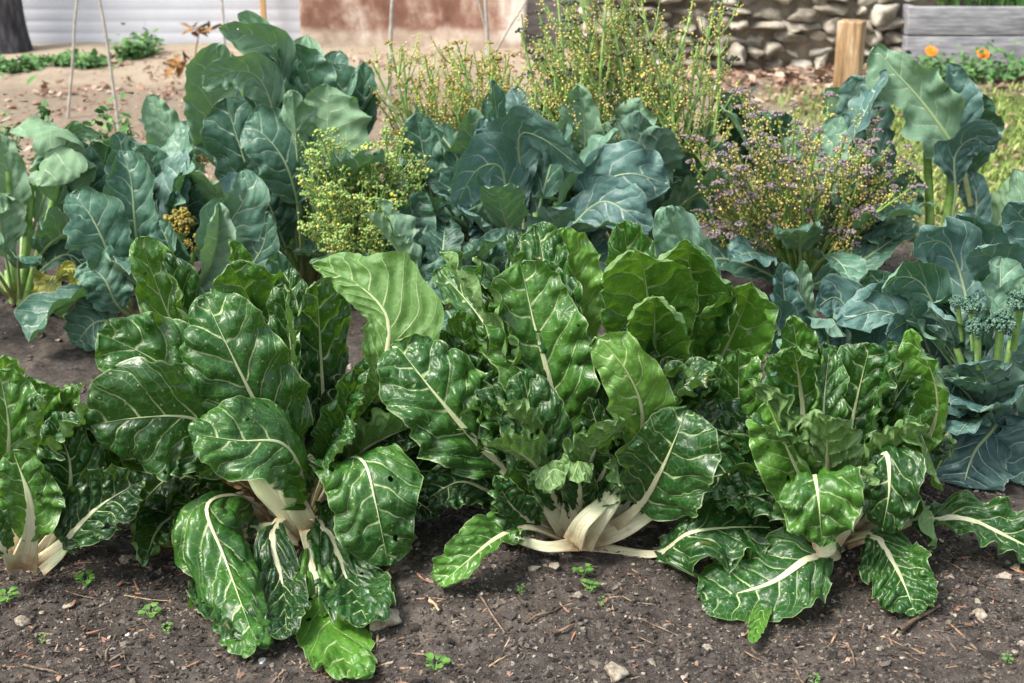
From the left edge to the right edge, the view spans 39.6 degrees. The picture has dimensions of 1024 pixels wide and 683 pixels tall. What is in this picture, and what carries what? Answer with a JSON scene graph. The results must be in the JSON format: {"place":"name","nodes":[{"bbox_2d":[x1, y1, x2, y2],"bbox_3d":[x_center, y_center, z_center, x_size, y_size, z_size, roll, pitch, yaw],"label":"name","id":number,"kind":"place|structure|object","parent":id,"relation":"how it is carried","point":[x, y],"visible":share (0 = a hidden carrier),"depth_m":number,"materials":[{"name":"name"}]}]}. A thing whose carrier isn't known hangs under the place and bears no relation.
{"place":"outdoors","nodes":[
{"label":"outdoors","id":0,"kind":"place"},
{"bbox_2d":[0,42,1023,682],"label":"soil","id":1,"kind":"structure","parent":0,"point":[50,368],"depth_m":2.49,"materials":[{"name":"brown soil"}]},
{"bbox_2d":[0,586,18,603],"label":"seedling","id":2,"kind":"object","parent":1,"relation":"on","point":[4,598],"visible":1,"depth_m":2.46,"materials":[{"name":"green plant"}]},
{"bbox_2d":[0,0,32,53],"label":"tree","id":3,"kind":"object","parent":1,"relation":"on","point":[14,37],"visible":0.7,"depth_m":8.79,"materials":[{"name":"grey plant"}]},
{"bbox_2d":[0,94,33,245],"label":"weed","id":4,"kind":"object","parent":1,"relation":"on","point":[3,132],"visible":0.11,"depth_m":4.56,"materials":[{"name":"green plant"}]},
{"bbox_2d":[0,53,40,76],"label":"weed","id":5,"kind":"object","parent":1,"relation":"on","point":[9,65],"visible":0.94,"depth_m":8.18,"materials":[{"name":"green plant"}]},
{"bbox_2d":[14,615,30,626],"bbox_3d":[-0.830,0.474,2.411,0.025,0.022,0.025,15,24,36],"label":"stone","id":6,"kind":"object","parent":1,"relation":"on","point":[21,620],"visible":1,"depth_m":2.40,"materials":[{"name":"beige stone"}]},
{"bbox_2d":[11,53,54,71],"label":"weed","id":7,"kind":"object","parent":1,"relation":"on","point":[36,59],"visible":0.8,"depth_m":8.29,"materials":[{"name":"green plant"}]},
{"bbox_2d":[27,75,52,159],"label":"weed","id":8,"kind":"object","parent":1,"relation":"on","point":[44,111],"visible":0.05,"depth_m":4.51,"materials":[{"name":"green plant"}]},
{"bbox_2d":[23,664,59,674],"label":"twig","id":9,"kind":"object","parent":1,"relation":"on","point":[34,667],"visible":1,"depth_m":2.28,"materials":[{"name":"brown wood"}]},
{"bbox_2d":[0,115,100,318],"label":"cabbage plant","id":10,"kind":"object","parent":1,"relation":"on","point":[40,192],"visible":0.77,"depth_m":3.86,"materials":[{"name":"green plant"}]},
{"bbox_2d":[28,48,89,66],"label":"weed","id":11,"kind":"object","parent":1,"relation":"on","point":[64,57],"visible":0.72,"depth_m":8.37,"materials":[{"name":"green plant"}]},
{"bbox_2d":[62,602,71,608],"bbox_3d":[-0.773,0.460,2.479,0.018,0.008,0.023,0,20,0],"label":"stone","id":12,"kind":"object","parent":1,"relation":"on","point":[67,606],"visible":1,"depth_m":2.47,"materials":[{"name":"beige stone"}]},
{"bbox_2d":[66,0,78,116],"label":"garden cane","id":13,"kind":"object","parent":1,"relation":"on","point":[72,66],"visible":1,"depth_m":6.73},
{"bbox_2d":[0,354,145,575],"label":"chard plant","id":14,"kind":"object","parent":1,"relation":"on","point":[69,483],"visible":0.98,"depth_m":2.48,"materials":[{"name":"green plant"}]},
{"bbox_2d":[74,569,94,586],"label":"seedling","id":15,"kind":"object","parent":1,"relation":"on","point":[81,574],"visible":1,"depth_m":2.53,"materials":[{"name":"green plant"}]},
{"bbox_2d":[58,48,117,69],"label":"weed","id":16,"kind":"object","parent":1,"relation":"on","point":[91,59],"visible":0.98,"depth_m":8.32,"materials":[{"name":"green plant"}]},
{"bbox_2d":[70,592,112,600],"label":"twig","id":17,"kind":"object","parent":1,"relation":"on","point":[88,597],"visible":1,"depth_m":2.50,"materials":[{"name":"wood"}]},
{"bbox_2d":[82,97,120,144],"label":"weed","id":18,"kind":"object","parent":1,"relation":"on","point":[105,139],"visible":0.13,"depth_m":4.54,"materials":[{"name":"green plant"}]},
{"bbox_2d":[98,0,120,127],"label":"garden cane","id":19,"kind":"object","parent":1,"relation":"on","point":[110,66],"visible":0.93,"depth_m":6.47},
{"bbox_2d":[105,634,115,662],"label":"twig","id":20,"kind":"object","parent":1,"relation":"on","point":[107,649],"visible":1,"depth_m":2.34,"materials":[{"name":"wood"}]},
{"bbox_2d":[108,22,144,62],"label":"weed","id":21,"kind":"object","parent":1,"relation":"on","point":[125,52],"visible":0.92,"depth_m":8.58,"materials":[{"name":"green plant"}]},
{"bbox_2d":[111,67,141,144],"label":"weed","id":22,"kind":"object","parent":1,"relation":"on","point":[125,127],"visible":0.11,"depth_m":4.52,"materials":[{"name":"green plant"}]},
{"bbox_2d":[118,555,135,563],"bbox_3d":[-0.714,0.405,2.646,0.031,0.023,0.025,-15,25,-37],"label":"stone","id":23,"kind":"object","parent":1,"relation":"on","point":[123,559],"visible":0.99,"depth_m":2.63,"materials":[{"name":"grey stone"}]},
{"bbox_2d":[125,20,165,59],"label":"weed","id":24,"kind":"object","parent":1,"relation":"on","point":[143,49],"visible":0.94,"depth_m":8.69,"materials":[{"name":"green plant"}]},
{"bbox_2d":[124,595,166,600],"bbox_3d":[-0.645,0.454,2.516,0.082,0.013,0.003,0,20,0],"label":"wood chip","id":25,"kind":"object","parent":1,"relation":"on","point":[145,598],"visible":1,"depth_m":2.52,"materials":[{"name":"beige wood"}]},
{"bbox_2d":[14,125,279,350],"bbox_3d":[-0.950,-0.265,3.765,0.647,0.538,0.529,0,20,0],"label":"broccoli plant","id":26,"kind":"object","parent":1,"relation":"on","point":[129,194],"visible":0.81,"depth_m":3.72,"materials":[{"name":"green plant"}]},
{"bbox_2d":[138,602,161,617],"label":"seedling","id":27,"kind":"object","parent":1,"relation":"on","point":[147,607],"visible":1,"depth_m":2.47,"materials":[{"name":"green plant"}]},
{"bbox_2d":[22,0,300,44],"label":"fence","id":28,"kind":"object","parent":1,"relation":"on","point":[49,21],"visible":0.56,"depth_m":9.12,"materials":[{"name":"white metal"}]},
{"bbox_2d":[161,622,172,633],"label":"seedling","id":29,"kind":"object","parent":1,"relation":"on","point":[169,627],"visible":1,"depth_m":2.41,"materials":[{"name":"green plant"}]},
{"bbox_2d":[165,20,221,78],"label":"dry weed","id":30,"kind":"object","parent":1,"relation":"on","point":[174,62],"visible":0.73,"depth_m":7.63,"materials":[{"name":"brown plant"}]},
{"bbox_2d":[221,0,228,44],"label":"garden cane","id":31,"kind":"object","parent":1,"relation":"on","point":[223,22],"visible":0.4,"depth_m":7.82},
{"bbox_2d":[258,657,266,663],"bbox_3d":[-0.409,0.525,2.329,0.016,0.012,0.022,0,20,0],"label":"stone","id":32,"kind":"object","parent":1,"relation":"on","point":[261,660],"visible":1,"depth_m":2.33,"materials":[{"name":"grey stone"}]},
{"bbox_2d":[84,236,443,679],"bbox_3d":[-0.447,0.154,2.584,0.670,0.574,0.793,5,20,14],"label":"chard plant","id":33,"kind":"object","parent":1,"relation":"on","point":[228,386],"visible":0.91,"depth_m":2.51,"materials":[{"name":"green plant"}]},
{"bbox_2d":[138,10,425,286],"bbox_3d":[-0.662,-0.523,4.085,0.742,0.816,0.757,-14,24,-34],"label":"cabbage plant","id":34,"kind":"object","parent":1,"relation":"on","point":[265,100],"visible":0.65,"depth_m":4.05,"materials":[{"name":"green plant"}]},
{"bbox_2d":[286,118,433,258],"bbox_3d":[-0.467,-0.369,4.031,0.466,0.523,0.455,11,23,29],"label":"flowering kale","id":35,"kind":"object","parent":1,"relation":"on","point":[358,231],"visible":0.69,"depth_m":3.92,"materials":[{"name":"green plant"}]},
{"bbox_2d":[369,608,401,631],"bbox_3d":[-0.217,0.472,2.426,0.062,0.042,0.065,0,20,0],"label":"stone","id":36,"kind":"object","parent":1,"relation":"on","point":[394,619],"visible":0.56,"depth_m":2.40,"materials":[{"name":"grey stone"}]},
{"bbox_2d":[387,0,393,113],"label":"garden cane","id":37,"kind":"object","parent":1,"relation":"on","point":[391,30],"visible":0.64,"depth_m":6.79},
{"bbox_2d":[299,0,527,51],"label":"metal sheet","id":38,"kind":"object","parent":1,"relation":"on","point":[342,23],"visible":0.78,"depth_m":8.88,"materials":[{"name":"metal"}]},
{"bbox_2d":[309,200,520,330],"bbox_3d":[-0.209,-0.190,3.760,0.511,0.346,0.474,13,23,32],"label":"cabbage plant","id":39,"kind":"object","parent":1,"relation":"on","point":[489,247],"visible":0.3,"depth_m":3.79,"materials":[{"name":"green plant"}]},
{"bbox_2d":[428,599,439,611],"bbox_3d":[-0.133,0.454,2.449,0.008,0.008,0.036,-13,23,-32],"label":"wood chip","id":40,"kind":"object","parent":1,"relation":"on","point":[430,601],"visible":1,"depth_m":2.45,"materials":[{"name":"beige wood"}]},
{"bbox_2d":[425,653,449,670],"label":"seedling","id":41,"kind":"object","parent":1,"relation":"on","point":[444,659],"visible":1,"depth_m":2.29,"materials":[{"name":"green plant"}]},
{"bbox_2d":[366,33,536,163],"bbox_3d":[-0.172,-0.554,4.274,0.507,0.720,0.350,0,20,0],"label":"bolting broccoli","id":42,"kind":"object","parent":1,"relation":"on","point":[460,103],"visible":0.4,"depth_m":4.19,"materials":[{"name":"green plant"}]},
{"bbox_2d":[0,225,918,392],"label":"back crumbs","id":43,"kind":"object","parent":1,"relation":"on","point":[18,326],"visible":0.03,"depth_m":3.84,"materials":[{"name":"soil"}]},
{"bbox_2d":[478,594,504,631],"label":"twig","id":44,"kind":"object","parent":1,"relation":"on","point":[486,605],"visible":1,"depth_m":2.42,"materials":[{"name":"brown wood"}]},
{"bbox_2d":[489,655,507,666],"bbox_3d":[-0.022,0.517,2.301,0.037,0.011,0.004,-13,23,-32],"label":"wood chip","id":45,"kind":"object","parent":1,"relation":"on","point":[493,663],"visible":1,"depth_m":2.30,"materials":[{"name":"beige wood"}]},
{"bbox_2d":[477,0,525,91],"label":"garden cane","id":46,"kind":"object","parent":1,"relation":"on","point":[486,24],"visible":0.59,"depth_m":6.96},
{"bbox_2d":[0,492,1010,682],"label":"leaf bits","id":47,"kind":"object","parent":1,"relation":"on","point":[240,675],"visible":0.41,"depth_m":2.40,"materials":[{"name":"brown plant"}]},
{"bbox_2d":[0,487,1023,682],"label":"soil clods","id":48,"kind":"object","parent":1,"relation":"on","point":[508,613],"visible":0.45,"depth_m":2.40,"materials":[{"name":"brown soil"}]},
{"bbox_2d":[0,48,1023,225],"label":"dry clods","id":49,"kind":"object","parent":1,"relation":"on","point":[170,89],"visible":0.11,"depth_m":7.44,"materials":[{"name":"brown soil"}]},
{"bbox_2d":[355,79,669,307],"bbox_3d":[-0.002,-0.409,4.028,0.882,0.633,0.674,0,20,0],"label":"broccoli plant","id":50,"kind":"object","parent":1,"relation":"on","point":[501,160],"visible":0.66,"depth_m":3.93,"materials":[{"name":"green plant"}]},
{"bbox_2d":[517,583,525,593],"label":"seedling","id":51,"kind":"object","parent":1,"relation":"on","point":[522,584],"visible":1,"depth_m":2.49,"materials":[{"name":"green plant"}]},
{"bbox_2d":[525,603,572,624],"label":"twig","id":52,"kind":"object","parent":1,"relation":"on","point":[537,615],"visible":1,"depth_m":2.42,"materials":[{"name":"brown wood"}]},
{"bbox_2d":[525,0,583,45],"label":"board","id":53,"kind":"object","parent":1,"relation":"on","point":[533,29],"depth_m":9.12,"materials":[{"name":"grey wood"}]},
{"bbox_2d":[549,562,559,569],"bbox_3d":[0.075,0.409,2.587,0.024,0.013,0.022,0,20,0],"label":"stone","id":54,"kind":"object","parent":1,"relation":"on","point":[555,565],"visible":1,"depth_m":2.58,"materials":[{"name":"beige stone"}]},
{"bbox_2d":[552,623,574,634],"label":"twig","id":55,"kind":"object","parent":1,"relation":"on","point":[561,629],"visible":1,"depth_m":2.38,"materials":[{"name":"brown wood"}]},
{"bbox_2d":[376,205,778,586],"bbox_3d":[0.131,0.090,2.688,0.750,0.616,0.667,0,20,0],"label":"chard plant","id":56,"kind":"object","parent":1,"relation":"on","point":[531,402],"visible":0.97,"depth_m":2.59,"materials":[{"name":"green plant"}]},
{"bbox_2d":[572,563,592,575],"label":"seedling","id":57,"kind":"object","parent":1,"relation":"on","point":[588,569],"visible":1,"depth_m":2.56,"materials":[{"name":"green plant"}]},
{"bbox_2d":[580,579,599,592],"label":"seedling","id":58,"kind":"object","parent":1,"relation":"on","point":[590,582],"visible":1,"depth_m":2.51,"materials":[{"name":"green plant"}]},
{"bbox_2d":[604,661,628,682],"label":"stone","id":59,"kind":"object","parent":1,"relation":"on","point":[616,672],"visible":1,"depth_m":2.25,"materials":[{"name":"beige stone"}]},
{"bbox_2d":[513,0,757,240],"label":"bolting broccoli","id":60,"kind":"object","parent":1,"relation":"on","point":[665,142],"visible":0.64,"depth_m":4.07,"materials":[{"name":"green plant"}]},
{"bbox_2d":[641,618,677,635],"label":"twig","id":61,"kind":"object","parent":1,"relation":"on","point":[657,626],"visible":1,"depth_m":2.40,"materials":[{"name":"brown wood"}]},
{"bbox_2d":[743,650,792,669],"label":"twig","id":62,"kind":"object","parent":1,"relation":"on","point":[746,652],"visible":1,"depth_m":2.32,"materials":[{"name":"wood"}]},
{"bbox_2d":[576,0,968,71],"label":"stone wall","id":63,"kind":"structure","parent":1,"relation":"on","point":[778,33],"depth_m":8.16,"materials":[{"name":"beige stone"}]},
{"bbox_2d":[795,670,803,682],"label":"twig","id":64,"kind":"object","parent":1,"relation":"on","point":[799,677],"visible":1,"depth_m":2.27,"materials":[{"name":"beige wood"}]},
{"bbox_2d":[666,69,934,288],"bbox_3d":[0.836,-0.435,4.084,0.736,0.658,0.678,11,22,29],"label":"flowering broccoli","id":65,"kind":"object","parent":1,"relation":"on","point":[829,189],"visible":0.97,"depth_m":4.00,"materials":[{"name":"green plant"}]},
{"bbox_2d":[585,61,1023,127],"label":"fallen leaves","id":66,"kind":"object","parent":1,"relation":"on","point":[794,71],"visible":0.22,"depth_m":7.79,"materials":[{"name":"brown plant"}]},
{"bbox_2d":[809,673,820,682],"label":"seedling","id":67,"kind":"object","parent":1,"relation":"on","point":[816,674],"visible":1,"depth_m":2.26,"materials":[{"name":"green plant"}]},
{"bbox_2d":[762,260,891,382],"bbox_3d":[0.770,0.036,3.216,0.430,0.368,0.393,0,20,0],"label":"broccoli plant","id":68,"kind":"object","parent":1,"relation":"on","point":[792,294],"visible":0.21,"depth_m":3.30,"materials":[{"name":"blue plant"}]},
{"bbox_2d":[833,19,866,86],"bbox_3d":[1.733,-1.406,7.324,0.127,0.485,0.127,8,21,23],"label":"wooden post","id":69,"kind":"object","parent":1,"relation":"on","point":[850,47],"visible":0.5,"depth_m":7.24,"materials":[{"name":"brown wood"}]},
{"bbox_2d":[846,642,854,666],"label":"twig","id":70,"kind":"object","parent":1,"relation":"on","point":[849,647],"visible":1,"depth_m":2.32,"materials":[{"name":"brown wood"}]},
{"bbox_2d":[693,315,1023,643],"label":"chard plant","id":71,"kind":"object","parent":1,"relation":"on","point":[828,452],"visible":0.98,"depth_m":2.50,"materials":[{"name":"green plant"}]},
{"bbox_2d":[822,43,1009,241],"bbox_3d":[1.225,-0.518,4.207,0.629,0.726,0.244,5,20,13],"label":"cabbage plant","id":72,"kind":"object","parent":1,"relation":"on","point":[954,124],"visible":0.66,"depth_m":4.12,"materials":[{"name":"green plant"}]},
{"bbox_2d":[897,604,940,631],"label":"twig","id":73,"kind":"object","parent":1,"relation":"on","point":[906,625],"visible":1,"depth_m":2.40,"materials":[{"name":"brown wood"}]},
{"bbox_2d":[836,168,1023,490],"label":"broccoli plant","id":74,"kind":"object","parent":1,"relation":"on","point":[955,299],"visible":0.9,"depth_m":2.95,"materials":[{"name":"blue plant"}]},
{"bbox_2d":[863,45,1005,83],"bbox_3d":[2.338,-1.507,7.769,0.823,0.209,0.695,-13,23,-33],"label":"marigold","id":75,"kind":"object","parent":1,"relation":"on","point":[931,50],"visible":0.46,"depth_m":7.72,"materials":[{"name":"green plant"}]},
{"bbox_2d":[898,0,1023,70],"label":"planter","id":76,"kind":"object","parent":1,"relation":"on","point":[951,28],"visible":0.49,"depth_m":8.04,"materials":[{"name":"grey wood"}]},
{"bbox_2d":[937,0,964,5],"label":"seedling clump","id":77,"kind":"object","parent":76,"relation":"on","point":[953,2],"visible":0.46,"depth_m":8.12,"materials":[{"name":"green plant"}]},
{"bbox_2d":[965,0,991,5],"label":"seedling clump","id":78,"kind":"object","parent":76,"relation":"on","point":[972,3],"visible":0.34,"depth_m":8.14,"materials":[{"name":"green plant"}]},
{"bbox_2d":[982,0,1016,5],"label":"seedling clump","id":79,"kind":"object","parent":76,"relation":"on","point":[997,2],"visible":0.41,"depth_m":8.15,"materials":[{"name":"green plant"}]},
{"bbox_2d":[1005,0,1023,5],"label":"seedling clump","id":80,"kind":"object","parent":76,"relation":"on","point":[1020,3],"visible":0.33,"depth_m":8.15,"materials":[{"name":"green plant"}]},
{"bbox_2d":[915,37,1023,86],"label":"marigold","id":81,"kind":"object","parent":1,"relation":"on","point":[1013,73],"visible":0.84,"depth_m":7.73,"materials":[{"name":"green plant"}]},
{"bbox_2d":[972,608,987,619],"bbox_3d":[0.801,0.468,2.437,0.025,0.018,0.031,0,20,0],"label":"stone","id":82,"kind":"object","parent":1,"relation":"on","point":[981,614],"visible":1,"depth_m":2.43,"materials":[{"name":"beige stone"}]},
{"bbox_2d":[1001,653,1013,663],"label":"seedling","id":83,"kind":"object","parent":1,"relation":"on","point":[1010,658],"visible":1,"depth_m":2.28,"materials":[{"name":"green plant"}]},
{"bbox_2d":[1010,563,1020,569],"bbox_3d":[0.916,0.412,2.588,0.019,0.016,0.020,4,20,11],"label":"stone","id":84,"kind":"object","parent":1,"relation":"on","point":[1015,566],"visible":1,"depth_m":2.58,"materials":[{"name":"beige stone"}]},
{"bbox_2d":[757,81,1023,260],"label":"grass","id":85,"kind":"structure","parent":0,"point":[1003,172],"depth_m":6.21,"materials":[{"name":"plant"}]}
]}

